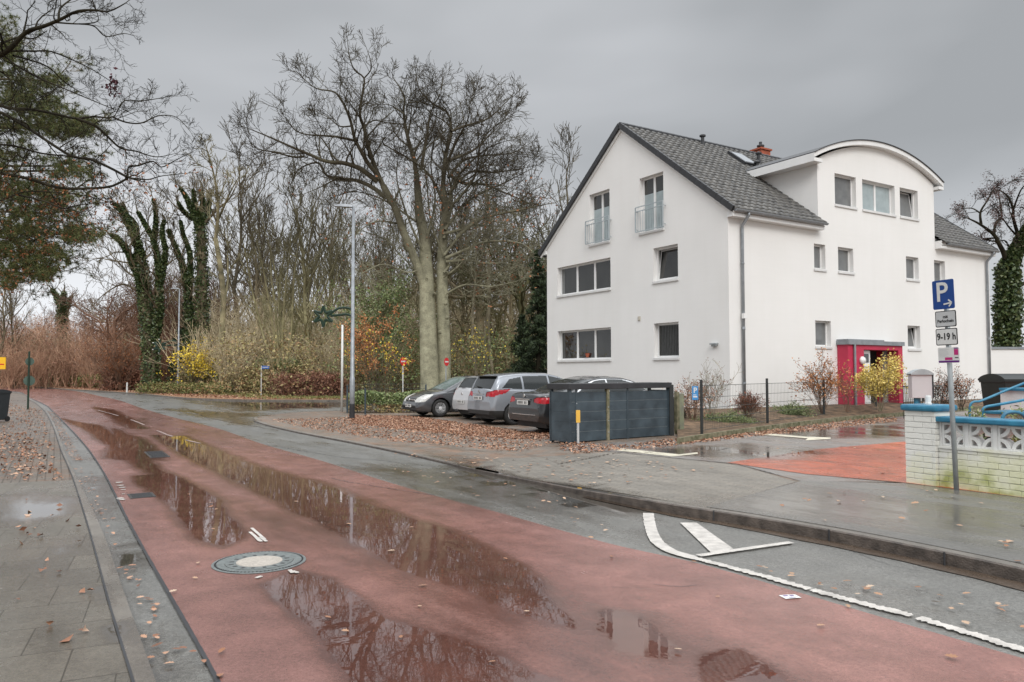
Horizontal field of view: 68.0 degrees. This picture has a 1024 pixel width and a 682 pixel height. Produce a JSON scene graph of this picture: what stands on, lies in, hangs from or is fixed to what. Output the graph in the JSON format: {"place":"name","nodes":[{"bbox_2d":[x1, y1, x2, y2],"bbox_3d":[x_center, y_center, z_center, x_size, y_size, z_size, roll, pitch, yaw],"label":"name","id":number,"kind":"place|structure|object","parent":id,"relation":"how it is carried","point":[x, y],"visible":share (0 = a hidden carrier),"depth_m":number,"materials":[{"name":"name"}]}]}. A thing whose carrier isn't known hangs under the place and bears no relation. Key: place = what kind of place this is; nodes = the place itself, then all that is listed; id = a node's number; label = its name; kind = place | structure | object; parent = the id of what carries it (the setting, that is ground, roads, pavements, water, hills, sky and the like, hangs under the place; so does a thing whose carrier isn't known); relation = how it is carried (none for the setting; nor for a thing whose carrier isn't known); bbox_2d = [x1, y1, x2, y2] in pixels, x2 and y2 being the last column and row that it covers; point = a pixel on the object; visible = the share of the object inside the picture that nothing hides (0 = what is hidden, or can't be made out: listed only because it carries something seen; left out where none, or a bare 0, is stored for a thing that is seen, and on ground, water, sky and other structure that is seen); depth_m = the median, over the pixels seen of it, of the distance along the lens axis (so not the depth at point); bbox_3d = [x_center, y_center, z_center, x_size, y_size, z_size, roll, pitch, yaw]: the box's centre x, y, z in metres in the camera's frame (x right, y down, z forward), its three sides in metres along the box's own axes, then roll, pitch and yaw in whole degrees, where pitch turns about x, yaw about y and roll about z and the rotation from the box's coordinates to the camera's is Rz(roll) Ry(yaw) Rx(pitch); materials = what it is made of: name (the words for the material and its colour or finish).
{"place":"outdoors","nodes":[
{"label":"outdoors","id":0,"kind":"place"},
{"bbox_2d":[0,393,72,482],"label":"pavement","id":1,"kind":"structure","parent":0,"point":[58,460],"depth_m":15.99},
{"bbox_2d":[0,403,93,641],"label":"fallen leaves","id":2,"kind":"object","parent":1,"relation":"on","point":[38,534],"visible":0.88,"depth_m":14.11,"materials":[{"name":"plant"}]},
{"bbox_2d":[0,480,131,681],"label":"slab pavement","id":3,"kind":"structure","parent":0,"point":[33,648],"depth_m":5.33,"materials":[{"name":"concrete"}]},
{"bbox_2d":[38,386,387,399],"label":"leafy verge","id":4,"kind":"structure","parent":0,"point":[193,396],"depth_m":49.23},
{"bbox_2d":[53,333,122,387],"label":"bare shrub","id":5,"kind":"object","parent":4,"relation":"on","point":[87,369],"visible":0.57,"depth_m":74.27,"materials":[{"name":"brown plant"}]},
{"bbox_2d":[67,321,143,389],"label":"bare shrub","id":6,"kind":"object","parent":4,"relation":"on","point":[116,366],"visible":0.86,"depth_m":65.29,"materials":[{"name":"red plant"}]},
{"bbox_2d":[68,319,142,389],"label":"bare shrub","id":7,"kind":"object","parent":4,"relation":"on","point":[102,355],"visible":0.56,"depth_m":66.05,"materials":[{"name":"red plant"}]},
{"bbox_2d":[38,271,175,358],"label":"bare tree","id":8,"kind":"object","parent":4,"relation":"on","point":[113,329],"visible":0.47,"depth_m":68.54,"materials":[{"name":"brown wood"}]},
{"bbox_2d":[76,184,193,390],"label":"ivy clad tree","id":9,"kind":"object","parent":4,"relation":"on","point":[151,325],"visible":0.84,"depth_m":59.70,"materials":[{"name":"green plant"}]},
{"bbox_2d":[129,378,236,394],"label":"bramble bank","id":10,"kind":"structure","parent":4,"relation":"on","point":[170,387],"depth_m":55.27,"materials":[{"name":"green plant"}]},
{"bbox_2d":[142,321,236,383],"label":"bare shrub","id":11,"kind":"object","parent":4,"relation":"on","point":[204,343],"visible":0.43,"depth_m":56.12,"materials":[{"name":"plant"}]},
{"bbox_2d":[156,336,226,384],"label":"yellow shrub","id":12,"kind":"object","parent":4,"relation":"on","point":[201,357],"visible":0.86,"depth_m":55.53,"materials":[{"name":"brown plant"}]},
{"bbox_2d":[0,0,1023,346],"label":"sky","id":13,"kind":"structure","parent":0,"point":[940,82],"materials":[{"name":"grey"}]},
{"bbox_2d":[12,386,1023,681],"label":"road","id":14,"kind":"structure","parent":0,"point":[830,568],"depth_m":7.06,"materials":[{"name":"asphalt"}]},
{"bbox_2d":[12,392,155,681],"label":"kerb","id":15,"kind":"structure","parent":14,"relation":"on","point":[140,666],"depth_m":5.27,"materials":[{"name":"concrete"}]},
{"bbox_2d":[19,393,134,681],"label":"kerb seam","id":16,"kind":"object","parent":15,"relation":"on","point":[121,643],"visible":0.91,"depth_m":5.43,"materials":[{"name":"concrete"}]},
{"bbox_2d":[15,391,220,681],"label":"road seam","id":17,"kind":"object","parent":14,"relation":"on","point":[200,649],"visible":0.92,"depth_m":5.72,"materials":[{"name":"concrete"}]},
{"bbox_2d":[48,411,222,676],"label":"fallen leaves","id":18,"kind":"object","parent":14,"relation":"on","point":[156,636],"visible":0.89,"depth_m":5.33,"materials":[{"name":"plant"}]},
{"bbox_2d":[1,387,1023,681],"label":"red lane","id":19,"kind":"structure","parent":14,"relation":"on","point":[511,599],"depth_m":5.44,"materials":[{"name":"asphalt"}]},
{"bbox_2d":[211,551,305,573],"bbox_3d":[-2.129,1.859,6.396,0.759,0.010,0.759,0,-2,0],"label":"manhole cover","id":20,"kind":"object","parent":19,"relation":"on","point":[258,562],"visible":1,"depth_m":6.35,"materials":[{"name":"metal"}]},
{"bbox_2d":[170,470,1023,661],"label":"fallen leaves","id":21,"kind":"object","parent":19,"relation":"on","point":[792,573],"visible":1,"depth_m":5.42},
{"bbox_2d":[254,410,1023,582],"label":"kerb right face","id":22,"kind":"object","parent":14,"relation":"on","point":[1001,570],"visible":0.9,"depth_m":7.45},
{"bbox_2d":[643,513,694,557],"bbox_3d":[1.453,1.901,7.540,0.300,0.001,2.092,0,-2,0],"label":"lane line","id":23,"kind":"object","parent":14,"relation":"on","point":[654,537],"visible":1,"depth_m":7.30,"materials":[{"name":"paint"}]},
{"bbox_2d":[681,523,732,551],"bbox_3d":[1.876,1.893,7.340,0.240,0.001,1.381,0,-2,0],"label":"stripe marking","id":24,"kind":"object","parent":14,"relation":"on","point":[709,541],"visible":1,"depth_m":7.26,"materials":[{"name":"paint"}]},
{"bbox_2d":[584,496,1023,590],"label":"gutter","id":25,"kind":"object","parent":14,"relation":"on","point":[994,579],"visible":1,"depth_m":6.75,"materials":[{"name":"concrete"}]},
{"bbox_2d":[690,556,1023,651],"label":"lane line","id":26,"kind":"object","parent":14,"relation":"on","point":[997,641],"visible":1,"depth_m":5.14,"materials":[{"name":"paint"}]},
{"bbox_2d":[258,409,1021,563],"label":"parking paving","id":27,"kind":"structure","parent":0,"point":[465,454],"depth_m":17.36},
{"bbox_2d":[334,204,354,418],"bbox_3d":[-5.715,-1.033,25.929,0.735,7.368,0.200,0,-2,0],"label":"street lamp","id":28,"kind":"object","parent":27,"relation":"on","point":[352,399],"visible":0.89,"depth_m":25.87,"materials":[{"name":"grey metal"}]},
{"bbox_2d":[348,390,423,412],"bbox_3d":[-2.774,2.396,30.323,7.425,0.990,1.187,0,-2,-7],"label":"hedge","id":29,"kind":"object","parent":27,"relation":"on","point":[381,400],"visible":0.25,"depth_m":29.69,"materials":[{"name":"green plant"}]},
{"bbox_2d":[402,375,479,416],"bbox_3d":[-1.846,1.998,28.030,4.280,1.465,2.104,1,-3,-30],"label":"parked hatchback","id":30,"kind":"object","parent":27,"relation":"on","point":[436,400],"visible":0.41,"depth_m":26.81,"materials":[{"name":"grey paint"}]},
{"bbox_2d":[452,375,480,417],"bbox_3d":[-0.004,1.906,26.183,3.956,1.490,2.054,1,-3,-30],"label":"parked hatchback","id":31,"kind":"object","parent":27,"relation":"on","point":[461,395],"visible":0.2,"depth_m":25.39,"materials":[{"name":"silver paint"}]},
{"bbox_2d":[467,372,561,424],"bbox_3d":[0.861,1.775,24.015,4.406,1.570,2.144,1,-3,-30],"label":"parked minivan","id":32,"kind":"object","parent":27,"relation":"on","point":[489,397],"visible":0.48,"depth_m":22.75,"materials":[{"name":"paint"}]},
{"bbox_2d":[271,414,896,452],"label":"fallen leaves","id":33,"kind":"object","parent":27,"relation":"on","point":[450,427],"visible":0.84,"depth_m":20.04,"materials":[{"name":"plant"}]},
{"bbox_2d":[508,376,686,428],"bbox_3d":[2.385,1.682,20.613,4.920,1.470,2.214,1,-3,-30],"label":"parked saloon","id":34,"kind":"object","parent":27,"relation":"on","point":[529,408],"visible":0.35,"depth_m":19.54,"materials":[{"name":"black paint"}]},
{"bbox_2d":[547,382,671,443],"bbox_3d":[2.265,1.589,17.236,3.173,1.275,0.770,2,-3,-36],"label":"bin enclosure","id":35,"kind":"object","parent":27,"relation":"on","point":[607,414],"visible":0.92,"depth_m":16.71,"materials":[{"name":"metal"}]},
{"bbox_2d":[475,452,795,506],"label":"crossing paving","id":36,"kind":"structure","parent":27,"relation":"on","point":[705,483],"depth_m":11.05,"materials":[{"name":"concrete"}]},
{"bbox_2d":[254,410,1023,567],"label":"kerb","id":37,"kind":"structure","parent":27,"relation":"on","point":[890,539],"depth_m":7.88,"materials":[{"name":"concrete"}]},
{"bbox_2d":[677,406,981,443],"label":"bed kerb","id":38,"kind":"structure","parent":27,"relation":"on","point":[753,429],"depth_m":20.19,"materials":[{"name":"concrete"}]},
{"bbox_2d":[677,399,983,437],"bbox_3d":[12.247,2.425,27.247,28.602,0.260,4.577,2,-3,-43],"label":"garden bed","id":39,"kind":"object","parent":27,"relation":"on","point":[691,427],"visible":0.45,"depth_m":23.25,"materials":[{"name":"soil"}]},
{"bbox_2d":[662,377,730,419],"bbox_3d":[4.860,1.562,20.781,1.548,1.234,1.665,1,-3,-23],"label":"shrub","id":40,"kind":"object","parent":39,"relation":"on","point":[687,404],"visible":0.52,"depth_m":20.64,"materials":[{"name":"red plant"}]},
{"bbox_2d":[682,357,743,416],"bbox_3d":[5.483,1.317,21.098,1.485,1.746,1.663,1,-2,-16],"label":"shrub","id":41,"kind":"object","parent":39,"relation":"on","point":[714,390],"visible":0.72,"depth_m":20.95,"materials":[{"name":"brown plant"}]},
{"bbox_2d":[724,391,770,417],"bbox_3d":[6.910,1.793,21.922,1.126,0.862,1.198,1,-3,-27],"label":"shrub","id":42,"kind":"object","parent":39,"relation":"on","point":[747,409],"visible":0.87,"depth_m":21.82,"materials":[{"name":"red plant"}]},
{"bbox_2d":[700,377,923,433],"bbox_3d":[11.963,1.877,25.834,0.669,1.300,22.472,-2,-3,44],"label":"fence","id":43,"kind":"object","parent":39,"relation":"on","point":[900,399],"visible":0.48,"depth_m":20.90,"materials":[{"name":"black metal"}]},
{"bbox_2d":[786,345,849,412],"bbox_3d":[9.833,1.220,24.307,1.832,2.193,2.313,0,-2,0],"label":"shrub","id":44,"kind":"object","parent":39,"relation":"on","point":[813,376],"visible":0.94,"depth_m":24.23,"materials":[{"name":"red plant"}]},
{"bbox_2d":[849,348,907,410],"bbox_3d":[12.438,1.302,25.569,1.926,2.124,2.243,-2,-3,42],"label":"yellow shrub","id":45,"kind":"object","parent":39,"relation":"on","point":[871,386],"visible":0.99,"depth_m":25.34,"materials":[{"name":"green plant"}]},
{"bbox_2d":[991,347,1023,373],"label":"side wall","id":46,"kind":"structure","parent":27,"relation":"on","point":[1007,360],"depth_m":34.65,"materials":[{"name":"paint"}]},
{"bbox_2d":[562,410,982,481],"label":"yard paving","id":47,"kind":"structure","parent":0,"point":[746,447],"depth_m":15.58,"materials":[{"name":"concrete"}]},
{"bbox_2d":[706,481,1023,563],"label":"asphalt pavement","id":48,"kind":"structure","parent":0,"point":[989,522],"depth_m":8.08,"materials":[{"name":"asphalt"}]},
{"bbox_2d":[932,279,959,489],"bbox_3d":[5.517,0.553,9.559,0.143,2.662,0.306,-2,-2,0],"label":"sign pole","id":49,"kind":"object","parent":48,"relation":"on","point":[944,299],"visible":1,"depth_m":9.56,"materials":[{"name":"metal"}]},
{"bbox_2d":[727,441,1016,496],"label":"orange paving","id":50,"kind":"structure","parent":0,"point":[873,462],"depth_m":12.43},
{"bbox_2d":[906,369,933,403],"bbox_3d":[6.450,1.209,11.960,0.340,1.533,0.200,0,-2,8],"label":"letterbox","id":51,"kind":"object","parent":50,"relation":"on","point":[920,383],"visible":0.61,"depth_m":11.91,"materials":[{"name":"white paint"}]},
{"bbox_2d":[900,403,1023,497],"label":"garden wall","id":52,"kind":"structure","parent":50,"relation":"on","point":[994,463],"depth_m":9.58,"materials":[{"name":"white brick"}]},
{"bbox_2d":[978,374,1023,439],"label":"wheelie bin","id":53,"kind":"object","parent":50,"relation":"on","point":[991,384],"visible":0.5,"depth_m":15.88,"materials":[{"name":"plastic"}]},
{"bbox_2d":[984,387,1023,438],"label":"entrance steps","id":54,"kind":"structure","parent":50,"relation":"on","point":[1017,393],"depth_m":13.81,"materials":[{"name":"grey paint"}]},
{"label":"wood floor","id":55,"kind":"structure","parent":0,"visible":0},
{"bbox_2d":[46,279,86,371],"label":"ivy tree","id":56,"kind":"object","parent":55,"relation":"on","point":[64,307],"visible":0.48,"depth_m":94.59,"materials":[{"name":"brown plant"}]},
{"bbox_2d":[0,305,176,388],"bbox_3d":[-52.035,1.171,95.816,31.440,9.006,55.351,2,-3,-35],"label":"thicket","id":57,"kind":"object","parent":55,"relation":"on","point":[45,376],"visible":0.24,"depth_m":80.56,"materials":[{"name":"plant"}]},
{"bbox_2d":[70,271,171,364],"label":"bare tree","id":58,"kind":"object","parent":55,"relation":"on","point":[131,337],"visible":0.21,"depth_m":74.76,"materials":[{"name":"red wood"}]},
{"bbox_2d":[91,363,176,390],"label":"bramble bank","id":59,"kind":"structure","parent":55,"relation":"on","point":[131,382],"depth_m":66.09,"materials":[{"name":"brown plant"}]},
{"bbox_2d":[151,156,253,379],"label":"ivy clad tree","id":60,"kind":"object","parent":55,"relation":"on","point":[197,217],"visible":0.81,"depth_m":60.39,"materials":[{"name":"green plant"}]},
{"bbox_2d":[181,133,250,361],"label":"slender tree","id":61,"kind":"object","parent":55,"relation":"on","point":[216,195],"visible":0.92,"depth_m":57.96,"materials":[{"name":"brown plant"}]},
{"bbox_2d":[184,321,264,384],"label":"bare shrub","id":62,"kind":"object","parent":55,"relation":"on","point":[223,354],"visible":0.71,"depth_m":55.85,"materials":[{"name":"plant"}]},
{"bbox_2d":[188,116,282,315],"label":"woodland tree","id":63,"kind":"object","parent":55,"relation":"on","point":[240,218],"visible":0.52,"depth_m":80.19,"materials":[{"name":"brown wood"}]},
{"bbox_2d":[173,357,312,393],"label":"bramble bank","id":64,"kind":"structure","parent":55,"relation":"on","point":[245,387],"depth_m":55.58,"materials":[{"name":"red plant"}]},
{"bbox_2d":[206,181,301,361],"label":"slender tree","id":65,"kind":"object","parent":55,"relation":"on","point":[256,281],"visible":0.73,"depth_m":59.98,"materials":[{"name":"brown wood"}]},
{"bbox_2d":[223,170,357,391],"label":"multi stemmed tree","id":66,"kind":"object","parent":55,"relation":"on","point":[280,327],"visible":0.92,"depth_m":54.56,"materials":[{"name":"brown wood"}]},
{"bbox_2d":[256,160,350,374],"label":"woodland tree","id":67,"kind":"object","parent":55,"relation":"on","point":[303,261],"visible":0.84,"depth_m":55.00,"materials":[{"name":"brown wood"}]},
{"bbox_2d":[261,202,350,366],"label":"multi stemmed tree","id":68,"kind":"object","parent":55,"relation":"on","point":[320,291],"visible":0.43,"depth_m":61.38,"materials":[{"name":"brown wood"}]},
{"bbox_2d":[262,368,356,395],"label":"bramble bank","id":69,"kind":"structure","parent":55,"relation":"on","point":[325,380],"depth_m":48.73,"materials":[{"name":"brown plant"}]},
{"bbox_2d":[285,316,357,393],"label":"bare shrub","id":70,"kind":"object","parent":55,"relation":"on","point":[320,356],"visible":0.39,"depth_m":55.02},
{"bbox_2d":[163,285,534,391],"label":"thicket","id":71,"kind":"object","parent":55,"relation":"on","point":[288,325],"visible":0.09,"depth_m":62.50,"materials":[{"name":"plant"}]},
{"bbox_2d":[184,316,545,396],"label":"undergrowth","id":72,"kind":"object","parent":55,"relation":"on","point":[243,343],"visible":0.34,"depth_m":50.99,"materials":[{"name":"plant"}]},
{"bbox_2d":[333,303,416,389],"bbox_3d":[-6.679,0.448,38.211,4.377,4.598,4.227,1,-2,-18],"label":"beech sapling","id":73,"kind":"object","parent":55,"relation":"on","point":[360,333],"visible":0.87,"depth_m":37.61,"materials":[{"name":"brown plant"}]},
{"bbox_2d":[315,252,436,391],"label":"evergreen shrub","id":74,"kind":"object","parent":55,"relation":"on","point":[378,308],"visible":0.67,"depth_m":47.61,"materials":[{"name":"green plant"}]},
{"bbox_2d":[338,201,413,390],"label":"woodland tree","id":75,"kind":"object","parent":55,"relation":"on","point":[381,268],"visible":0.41,"depth_m":58.34,"materials":[{"name":"brown wood"}]},
{"bbox_2d":[212,23,566,389],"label":"oak tree","id":76,"kind":"object","parent":55,"relation":"on","point":[435,349],"visible":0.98,"depth_m":44.83,"materials":[{"name":"brown plant"}]},
{"bbox_2d":[331,177,544,374],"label":"crooked tree","id":77,"kind":"object","parent":55,"relation":"on","point":[459,291],"visible":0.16,"depth_m":56.19,"materials":[{"name":"brown wood"}]},
{"bbox_2d":[436,239,543,372],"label":"woodland tree","id":78,"kind":"object","parent":55,"relation":"on","point":[496,315],"visible":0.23,"depth_m":57.70,"materials":[{"name":"brown wood"}]},
{"bbox_2d":[448,165,559,363],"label":"crooked tree","id":79,"kind":"object","parent":55,"relation":"on","point":[519,296],"visible":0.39,"depth_m":49.94,"materials":[{"name":"brown plant"}]},
{"bbox_2d":[473,191,542,368],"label":"woodland tree","id":80,"kind":"object","parent":55,"relation":"on","point":[510,317],"visible":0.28,"depth_m":54.20,"materials":[{"name":"brown wood"}]},
{"bbox_2d":[513,121,580,311],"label":"slender tree","id":81,"kind":"object","parent":55,"relation":"on","point":[563,131],"visible":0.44,"depth_m":57.85,"materials":[{"name":"brown wood"}]},
{"label":"ground","id":82,"kind":"structure","parent":0,"visible":0},
{"bbox_2d":[0,258,29,371],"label":"slender tree","id":83,"kind":"object","parent":82,"relation":"on","point":[9,312],"visible":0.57,"depth_m":75.42,"materials":[{"name":"brown plant"}]},
{"bbox_2d":[0,263,41,387],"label":"slender tree","id":84,"kind":"object","parent":82,"relation":"on","point":[11,322],"visible":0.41,"depth_m":81.95,"materials":[{"name":"brown plant"}]},
{"bbox_2d":[0,332,45,388],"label":"bare shrub","id":85,"kind":"object","parent":82,"relation":"on","point":[13,367],"visible":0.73,"depth_m":75.00,"materials":[{"name":"brown plant"}]},
{"bbox_2d":[0,337,59,388],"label":"bare shrub","id":86,"kind":"object","parent":82,"relation":"on","point":[33,367],"visible":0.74,"depth_m":76.89,"materials":[{"name":"brown plant"}]},
{"bbox_2d":[0,1,139,300],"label":"pine tree","id":87,"kind":"object","parent":82,"relation":"on","point":[35,261],"visible":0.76,"depth_m":20.39,"materials":[{"name":"green plant"}]},
{"bbox_2d":[0,0,225,251],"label":"beech tree","id":88,"kind":"object","parent":82,"relation":"on","point":[14,44],"visible":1,"depth_m":13.18,"materials":[{"name":"brown plant"}]},
{"bbox_2d":[218,227,339,325],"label":"woodland tree","id":89,"kind":"object","parent":82,"relation":"on","point":[266,261],"visible":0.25,"depth_m":79.83,"materials":[{"name":"brown wood"}]},
{"bbox_2d":[257,170,343,329],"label":"woodland tree","id":90,"kind":"object","parent":82,"relation":"on","point":[305,231],"visible":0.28,"depth_m":88.48,"materials":[{"name":"brown wood"}]},
{"bbox_2d":[280,164,370,340],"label":"woodland tree","id":91,"kind":"object","parent":82,"relation":"on","point":[333,226],"visible":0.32,"depth_m":70.97,"materials":[{"name":"brown wood"}]},
{"bbox_2d":[341,227,498,336],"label":"woodland tree","id":92,"kind":"object","parent":82,"relation":"on","point":[451,274],"visible":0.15,"depth_m":61.69,"materials":[{"name":"brown wood"}]},
{"bbox_2d":[424,178,501,373],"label":"woodland tree","id":93,"kind":"object","parent":82,"relation":"on","point":[461,325],"visible":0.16,"depth_m":59.78,"materials":[{"name":"brown wood"}]},
{"bbox_2d":[503,248,546,372],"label":"conifer","id":94,"kind":"object","parent":82,"relation":"on","point":[529,349],"visible":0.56,"depth_m":42.78,"materials":[{"name":"green plant"}]},
{"bbox_2d":[538,122,999,409],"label":"house","id":95,"kind":"structure","parent":82,"relation":"on","point":[673,258],"depth_m":28.79,"materials":[{"name":"white paint"}]},
{"bbox_2d":[556,258,610,297],"bbox_3d":[3.055,-2.619,31.935,0.290,1.327,3.720,1,-3,-32],"label":"window","id":96,"kind":"structure","parent":95,"relation":"in","point":[592,277],"depth_m":31.98,"materials":[{"name":"clear glass"}]},
{"bbox_2d":[557,328,610,361],"bbox_3d":[3.068,0.194,31.824,0.310,1.357,3.720,1,-3,-32],"label":"window","id":97,"kind":"structure","parent":95,"relation":"in","point":[591,344],"depth_m":31.85,"materials":[{"name":"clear glass"}]},
{"bbox_2d":[585,191,611,246],"bbox_3d":[3.611,-5.009,31.037,0.388,2.187,1.555,1,-3,-32],"label":"window","id":98,"kind":"structure","parent":95,"relation":"in","point":[601,219],"depth_m":31.21,"materials":[{"name":"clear glass"}]},
{"bbox_2d":[635,173,665,235],"bbox_3d":[5.253,-5.121,28.401,0.388,2.187,1.535,1,-3,-32],"label":"window","id":99,"kind":"structure","parent":95,"relation":"in","point":[653,206],"depth_m":28.50,"materials":[{"name":"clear glass"}]},
{"bbox_2d":[652,245,678,283],"bbox_3d":[5.754,-2.796,27.766,0.470,1.327,1.340,1,-3,-32],"label":"window","id":100,"kind":"structure","parent":95,"relation":"in","point":[667,264],"depth_m":27.93,"materials":[{"name":"clear glass"}]},
{"bbox_2d":[653,322,678,359],"bbox_3d":[5.682,0.015,27.602,0.290,1.357,1.340,1,-3,-32],"label":"window","id":101,"kind":"structure","parent":95,"relation":"in","point":[668,334],"depth_m":27.71,"materials":[{"name":"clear glass"}]},
{"bbox_2d":[834,174,857,209],"bbox_3d":[12.534,-5.626,28.699,1.360,1.257,0.290,1,-3,-32],"label":"window","id":102,"kind":"structure","parent":95,"relation":"in","point":[843,185],"depth_m":28.84,"materials":[{"name":"grey glass"}]},
{"bbox_2d":[862,180,896,216],"bbox_3d":[14.335,-5.582,29.815,2.200,1.257,0.290,1,-3,-32],"label":"window","id":103,"kind":"structure","parent":95,"relation":"in","point":[876,198],"depth_m":29.92,"materials":[{"name":"grey glass"}]},
{"bbox_2d":[900,189,919,221],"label":"window","id":104,"kind":"structure","parent":95,"relation":"in","point":[906,209],"depth_m":31.20,"materials":[{"name":"grey glass"}]},
{"bbox_2d":[944,167,1023,346],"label":"old ivy tree","id":105,"kind":"object","parent":82,"relation":"on","point":[1008,302],"visible":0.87,"depth_m":43.68,"materials":[{"name":"green plant"}]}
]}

